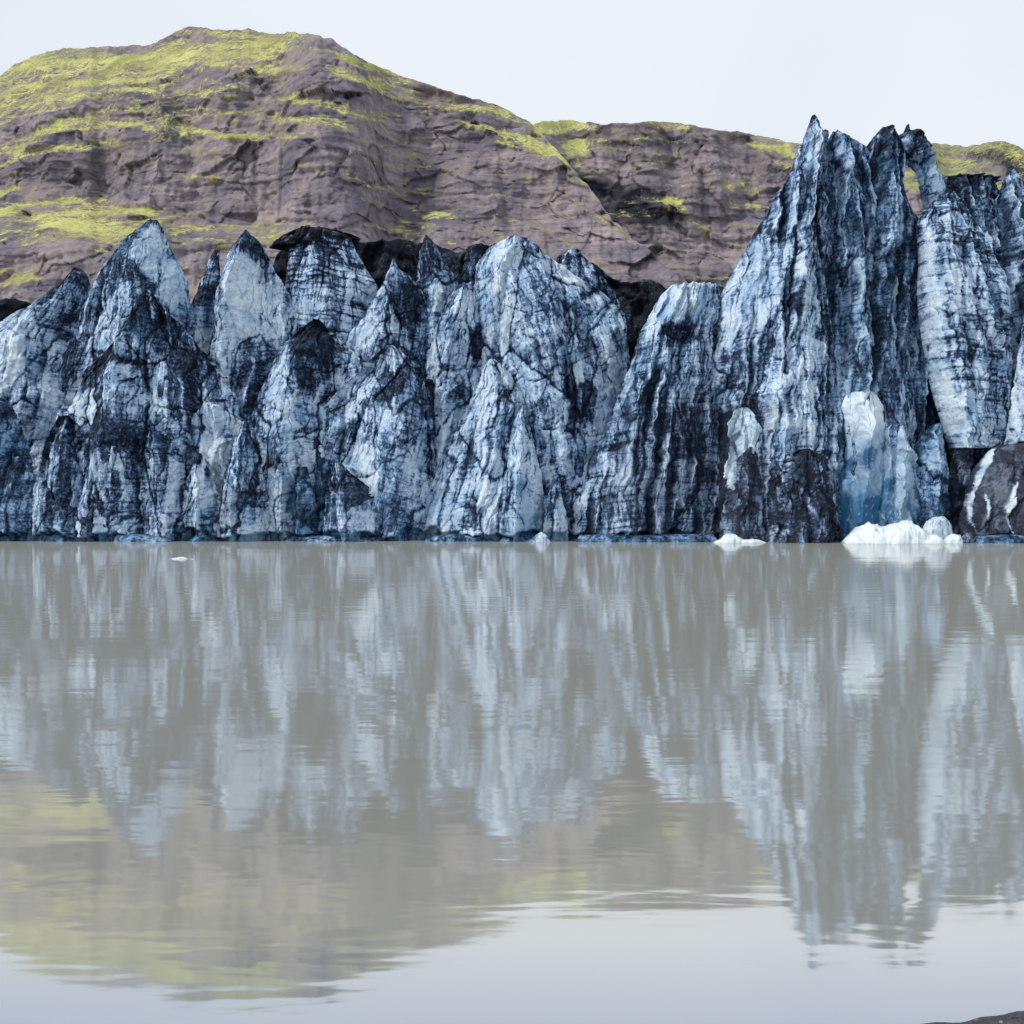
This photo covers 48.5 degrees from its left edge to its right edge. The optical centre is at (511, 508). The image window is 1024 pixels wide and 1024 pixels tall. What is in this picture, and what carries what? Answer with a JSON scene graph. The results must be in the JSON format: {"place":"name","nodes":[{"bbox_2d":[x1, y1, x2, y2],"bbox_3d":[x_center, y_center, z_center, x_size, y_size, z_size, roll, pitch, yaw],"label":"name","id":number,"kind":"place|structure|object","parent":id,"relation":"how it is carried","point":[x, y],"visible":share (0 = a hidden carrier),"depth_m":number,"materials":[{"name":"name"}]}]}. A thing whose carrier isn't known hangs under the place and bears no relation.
{"place":"outdoors","nodes":[
{"label":"outdoors","id":0,"kind":"place"},
{"bbox_2d":[0,26,688,303],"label":"hillside","id":1,"kind":"structure","parent":0,"point":[200,144],"depth_m":496.94,"materials":[{"name":"brown stone"}]},
{"bbox_2d":[0,540,1023,1023],"bbox_3d":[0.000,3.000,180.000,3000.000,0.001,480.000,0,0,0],"label":"water","id":2,"kind":"structure","parent":0,"point":[476,782],"depth_m":12.44,"materials":[{"name":"grey liquid"}]},
{"bbox_2d":[0,534,10,540],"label":"ice shelf","id":3,"kind":"object","parent":2,"relation":"on","point":[4,537],"visible":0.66,"depth_m":104.45,"materials":[{"name":"blue ice"}]},
{"bbox_2d":[0,457,34,540],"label":"ice block","id":4,"kind":"structure","parent":2,"relation":"in","point":[16,524],"depth_m":103.43,"materials":[{"name":"blue ice"}]},
{"bbox_2d":[0,398,35,533],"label":"ice block","id":5,"kind":"structure","parent":2,"relation":"in","point":[13,442],"depth_m":105.18,"materials":[{"name":"blue ice"}]},
{"bbox_2d":[0,267,90,481],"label":"ice slab","id":6,"kind":"structure","parent":2,"relation":"on","point":[36,335],"depth_m":111.23,"materials":[{"name":"ice"}]},
{"bbox_2d":[26,415,84,540],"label":"ice block","id":7,"kind":"structure","parent":2,"relation":"in","point":[55,493],"depth_m":102.93,"materials":[{"name":"blue ice"}]},
{"bbox_2d":[37,534,86,541],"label":"ice shelf","id":8,"kind":"object","parent":2,"relation":"on","point":[53,538],"visible":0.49,"depth_m":102.50,"materials":[{"name":"blue ice"}]},
{"bbox_2d":[75,470,94,540],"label":"ice flake","id":9,"kind":"object","parent":2,"relation":"in","point":[84,502],"visible":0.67,"depth_m":102.14,"materials":[{"name":"ice"}]},
{"bbox_2d":[92,445,146,541],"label":"ice block","id":10,"kind":"structure","parent":2,"relation":"on","point":[119,493],"depth_m":102.26,"materials":[{"name":"ice"}]},
{"bbox_2d":[58,219,196,400],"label":"ice pinnacle","id":11,"kind":"object","parent":2,"relation":"in","point":[140,260],"visible":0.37,"depth_m":111.67,"materials":[{"name":"grey ice"}]},
{"bbox_2d":[192,249,220,354],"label":"ice fin","id":12,"kind":"object","parent":11,"relation":"attached to","point":[203,305],"visible":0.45,"depth_m":113.67,"materials":[{"name":"ice"}]},
{"bbox_2d":[113,533,172,541],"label":"ice shelf","id":13,"kind":"object","parent":2,"relation":"on","point":[135,537],"visible":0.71,"depth_m":101.72,"materials":[{"name":"blue ice"}]},
{"bbox_2d":[48,289,243,540],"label":"ice pinnacle","id":14,"kind":"object","parent":2,"relation":"on","point":[150,368],"visible":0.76,"depth_m":105.35,"materials":[{"name":"ice"}]},
{"bbox_2d":[138,430,192,540],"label":"ice block","id":15,"kind":"structure","parent":2,"relation":"in","point":[161,494],"depth_m":102.96,"materials":[{"name":"grey ice"}]},
{"bbox_2d":[180,453,224,540],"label":"ice block","id":16,"kind":"structure","parent":2,"relation":"on","point":[201,493],"depth_m":103.13,"materials":[{"name":"grey ice"}]},
{"bbox_2d":[189,535,215,541],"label":"ice shelf","id":17,"kind":"object","parent":2,"relation":"on","point":[203,538],"visible":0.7,"depth_m":102.11,"materials":[{"name":"blue ice"}]},
{"bbox_2d":[209,419,270,540],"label":"ice block","id":18,"kind":"structure","parent":2,"relation":"in","point":[241,502],"depth_m":102.61,"materials":[{"name":"blue ice"}]},
{"bbox_2d":[208,230,298,418],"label":"ice pinnacle","id":19,"kind":"object","parent":2,"relation":"in","point":[255,325],"visible":0.39,"depth_m":110.51,"materials":[{"name":"blue ice"}]},
{"bbox_2d":[269,225,377,345],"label":"ice dome","id":20,"kind":"structure","parent":19,"relation":"on","point":[330,284],"depth_m":113.38,"materials":[{"name":"ice"}]},
{"bbox_2d":[262,463,295,540],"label":"ice block","id":21,"kind":"structure","parent":2,"relation":"on","point":[280,481],"depth_m":103.48,"materials":[{"name":"grey ice"}]},
{"bbox_2d":[247,319,362,532],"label":"ice pinnacle","id":22,"kind":"object","parent":2,"relation":"in","point":[312,368],"visible":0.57,"depth_m":106.65,"materials":[{"name":"blue ice"}]},
{"bbox_2d":[292,466,318,535],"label":"ice block","id":23,"kind":"structure","parent":2,"relation":"on","point":[305,515],"depth_m":103.91,"materials":[{"name":"blue ice"}]},
{"bbox_2d":[313,439,330,535],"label":"ice block","id":24,"kind":"structure","parent":2,"relation":"in","point":[321,471],"depth_m":106.08,"materials":[{"name":"ice"}]},
{"bbox_2d":[281,535,385,540],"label":"ice shelf","id":25,"kind":"object","parent":2,"relation":"on","point":[318,538],"visible":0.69,"depth_m":103.25,"materials":[{"name":"blue ice"}]},
{"bbox_2d":[323,459,387,541],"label":"ice block","id":26,"kind":"structure","parent":2,"relation":"in","point":[349,513],"depth_m":102.80,"materials":[{"name":"grey ice"}]},
{"bbox_2d":[320,345,433,540],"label":"ice slab","id":27,"kind":"structure","parent":2,"relation":"on","point":[375,439],"depth_m":105.42,"materials":[{"name":"blue ice"}]},
{"bbox_2d":[346,258,429,383],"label":"ice spire","id":28,"kind":"structure","parent":27,"relation":"on","point":[396,315],"depth_m":111.55,"materials":[{"name":"ice"}]},
{"bbox_2d":[419,378,437,478],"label":"ice pinnacle","id":29,"kind":"object","parent":2,"relation":"on","point":[427,386],"visible":0.16,"depth_m":109.39,"materials":[{"name":"blue ice"}]},
{"bbox_2d":[424,533,487,541],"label":"ice shelf","id":30,"kind":"object","parent":2,"relation":"on","point":[459,537],"visible":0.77,"depth_m":102.58,"materials":[{"name":"blue ice"}]},
{"bbox_2d":[0,239,952,474],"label":"debris covered glacier","id":31,"kind":"object","parent":2,"relation":"in","point":[638,300],"visible":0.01,"depth_m":123.12,"materials":[{"name":"black ice"}]},
{"bbox_2d":[425,359,529,540],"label":"ice slab","id":32,"kind":"structure","parent":2,"relation":"on","point":[465,491],"depth_m":104.68,"materials":[{"name":"blue ice"}]},
{"bbox_2d":[500,535,525,541],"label":"ice shelf","id":33,"kind":"object","parent":2,"relation":"on","point":[509,539],"visible":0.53,"depth_m":102.15,"materials":[{"name":"blue ice"}]},
{"bbox_2d":[496,405,543,541],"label":"ice pinnacle","id":34,"kind":"object","parent":2,"relation":"on","point":[521,511],"visible":0.84,"depth_m":102.68,"materials":[{"name":"ice"}]},
{"bbox_2d":[526,532,549,541],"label":"ice chunk","id":35,"kind":"object","parent":2,"relation":"on","point":[541,537],"visible":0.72,"depth_m":100.55,"materials":[{"name":"white ice"}]},
{"bbox_2d":[474,235,627,536],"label":"ice dome","id":36,"kind":"structure","parent":2,"relation":"on","point":[553,335],"depth_m":107.38,"materials":[{"name":"ice"}]},
{"bbox_2d":[426,282,483,473],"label":"ice slab","id":37,"kind":"structure","parent":36,"relation":"attached to","point":[454,363],"depth_m":109.97,"materials":[{"name":"blue ice"}]},
{"bbox_2d":[416,234,457,376],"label":"ice spire","id":38,"kind":"structure","parent":37,"relation":"on","point":[436,281],"depth_m":113.22,"materials":[{"name":"grey ice"}]},
{"bbox_2d":[460,243,489,288],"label":"ice spire","id":39,"kind":"structure","parent":37,"relation":"on","point":[475,253],"depth_m":115.33,"materials":[{"name":"black ice"}]},
{"bbox_2d":[556,248,629,371],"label":"ice ridge","id":40,"kind":"structure","parent":36,"relation":"attached to","point":[575,262],"depth_m":116.60,"materials":[{"name":"grey ice"}]},
{"bbox_2d":[543,478,568,540],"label":"ice flake","id":41,"kind":"object","parent":2,"relation":"in","point":[555,526],"visible":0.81,"depth_m":103.22,"materials":[{"name":"grey ice"}]},
{"bbox_2d":[557,426,583,490],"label":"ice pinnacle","id":42,"kind":"object","parent":2,"relation":"in","point":[578,465],"visible":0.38,"depth_m":106.50,"materials":[{"name":"blue ice"}]},
{"bbox_2d":[568,281,721,540],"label":"ice slab","id":43,"kind":"structure","parent":2,"relation":"on","point":[644,473],"depth_m":103.71,"materials":[{"name":"blue ice"}]},
{"bbox_2d":[574,533,716,541],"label":"ice shelf","id":44,"kind":"object","parent":2,"relation":"on","point":[622,537],"visible":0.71,"depth_m":100.67,"materials":[{"name":"blue ice"}]},
{"bbox_2d":[713,533,765,542],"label":"ice chunk","id":45,"kind":"object","parent":2,"relation":"on","point":[729,538],"visible":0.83,"depth_m":98.35,"materials":[{"name":"white ice"}]},
{"bbox_2d":[719,407,765,540],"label":"ice block","id":46,"kind":"structure","parent":2,"relation":"on","point":[741,514],"depth_m":100.58,"materials":[{"name":"ice"}]},
{"bbox_2d":[701,114,945,542],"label":"ice tower","id":47,"kind":"structure","parent":2,"relation":"on","point":[817,321],"depth_m":103.34,"materials":[{"name":"ice"}]},
{"bbox_2d":[908,401,916,448],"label":"ice fin","id":48,"kind":"object","parent":47,"relation":"attached to","point":[911,409],"visible":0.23,"depth_m":106.14,"materials":[{"name":"blue ice"}]},
{"bbox_2d":[835,511,842,541],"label":"ice flake","id":49,"kind":"object","parent":2,"relation":"in","point":[840,529],"visible":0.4,"depth_m":100.47,"materials":[{"name":"blue ice"}]},
{"bbox_2d":[836,391,922,540],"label":"blue ice block","id":50,"kind":"structure","parent":2,"relation":"in","point":[879,488],"depth_m":101.66,"materials":[{"name":"blue ice"}]},
{"bbox_2d":[841,520,929,543],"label":"iceberg","id":51,"kind":"object","parent":2,"relation":"on","point":[905,532],"visible":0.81,"depth_m":96.90,"materials":[{"name":"white ice"}]},
{"bbox_2d":[913,423,954,533],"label":"ice block","id":52,"kind":"structure","parent":2,"relation":"on","point":[932,471],"depth_m":102.02,"materials":[{"name":"ice"}]},
{"bbox_2d":[926,534,943,542],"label":"ice chunk","id":53,"kind":"object","parent":2,"relation":"on","point":[935,538],"visible":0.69,"depth_m":97.02,"materials":[{"name":"white ice"}]},
{"bbox_2d":[922,516,952,539],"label":"ice boulder","id":54,"kind":"object","parent":2,"relation":"on","point":[941,526],"visible":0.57,"depth_m":99.21,"materials":[{"name":"white ice"}]},
{"bbox_2d":[943,534,962,542],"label":"ice chunk","id":55,"kind":"object","parent":2,"relation":"on","point":[953,538],"visible":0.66,"depth_m":97.55,"materials":[{"name":"white ice"}]},
{"bbox_2d":[916,185,1013,534],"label":"ice slab","id":56,"kind":"structure","parent":2,"relation":"on","point":[964,307],"depth_m":102.30,"materials":[{"name":"ice"}]},
{"bbox_2d":[962,533,973,542],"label":"ice chunk","id":57,"kind":"object","parent":2,"relation":"on","point":[967,537],"visible":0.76,"depth_m":97.59,"materials":[{"name":"blue ice"}]},
{"bbox_2d":[958,443,1023,539],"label":"ice boulder","id":58,"kind":"object","parent":2,"relation":"on","point":[993,503],"visible":0.91,"depth_m":99.61,"materials":[{"name":"grey ice"}]},
{"bbox_2d":[1004,320,1023,444],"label":"ice slab","id":59,"kind":"structure","parent":58,"relation":"on","point":[1015,430],"depth_m":102.49,"materials":[{"name":"ice"}]},
{"bbox_2d":[983,166,1023,455],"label":"ice pinnacle","id":60,"kind":"object","parent":59,"relation":"attached to","point":[1008,204],"visible":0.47,"depth_m":107.54,"materials":[{"name":"ice"}]},
{"bbox_2d":[932,173,1001,418],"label":"ice ridge","id":61,"kind":"structure","parent":60,"relation":"attached to","point":[977,194],"depth_m":109.89,"materials":[{"name":"grey ice"}]},
{"bbox_2d":[974,534,1023,542],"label":"ice shelf","id":62,"kind":"object","parent":2,"relation":"on","point":[1001,538],"visible":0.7,"depth_m":97.63,"materials":[{"name":"blue ice"}]},
{"bbox_2d":[0,0,1023,148],"label":"sky","id":63,"kind":"structure","parent":0,"point":[952,71],"materials":[{"name":"white"}]},
{"bbox_2d":[533,120,922,286],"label":"hillside","id":64,"kind":"structure","parent":0,"point":[689,203],"depth_m":553.62,"materials":[{"name":"brown stone"}]},
{"bbox_2d":[756,135,1023,191],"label":"hill","id":65,"kind":"structure","parent":0,"point":[996,158],"depth_m":967.05,"materials":[{"name":"green plant"}]},
{"bbox_2d":[924,1011,1023,1023],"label":"shore","id":66,"kind":"structure","parent":0,"point":[1007,1019],"depth_m":6.64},
{"bbox_2d":[933,1014,1023,1023],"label":"pebbles","id":67,"kind":"object","parent":66,"relation":"on","point":[1000,1020],"visible":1,"depth_m":6.65,"materials":[{"name":"stone"}]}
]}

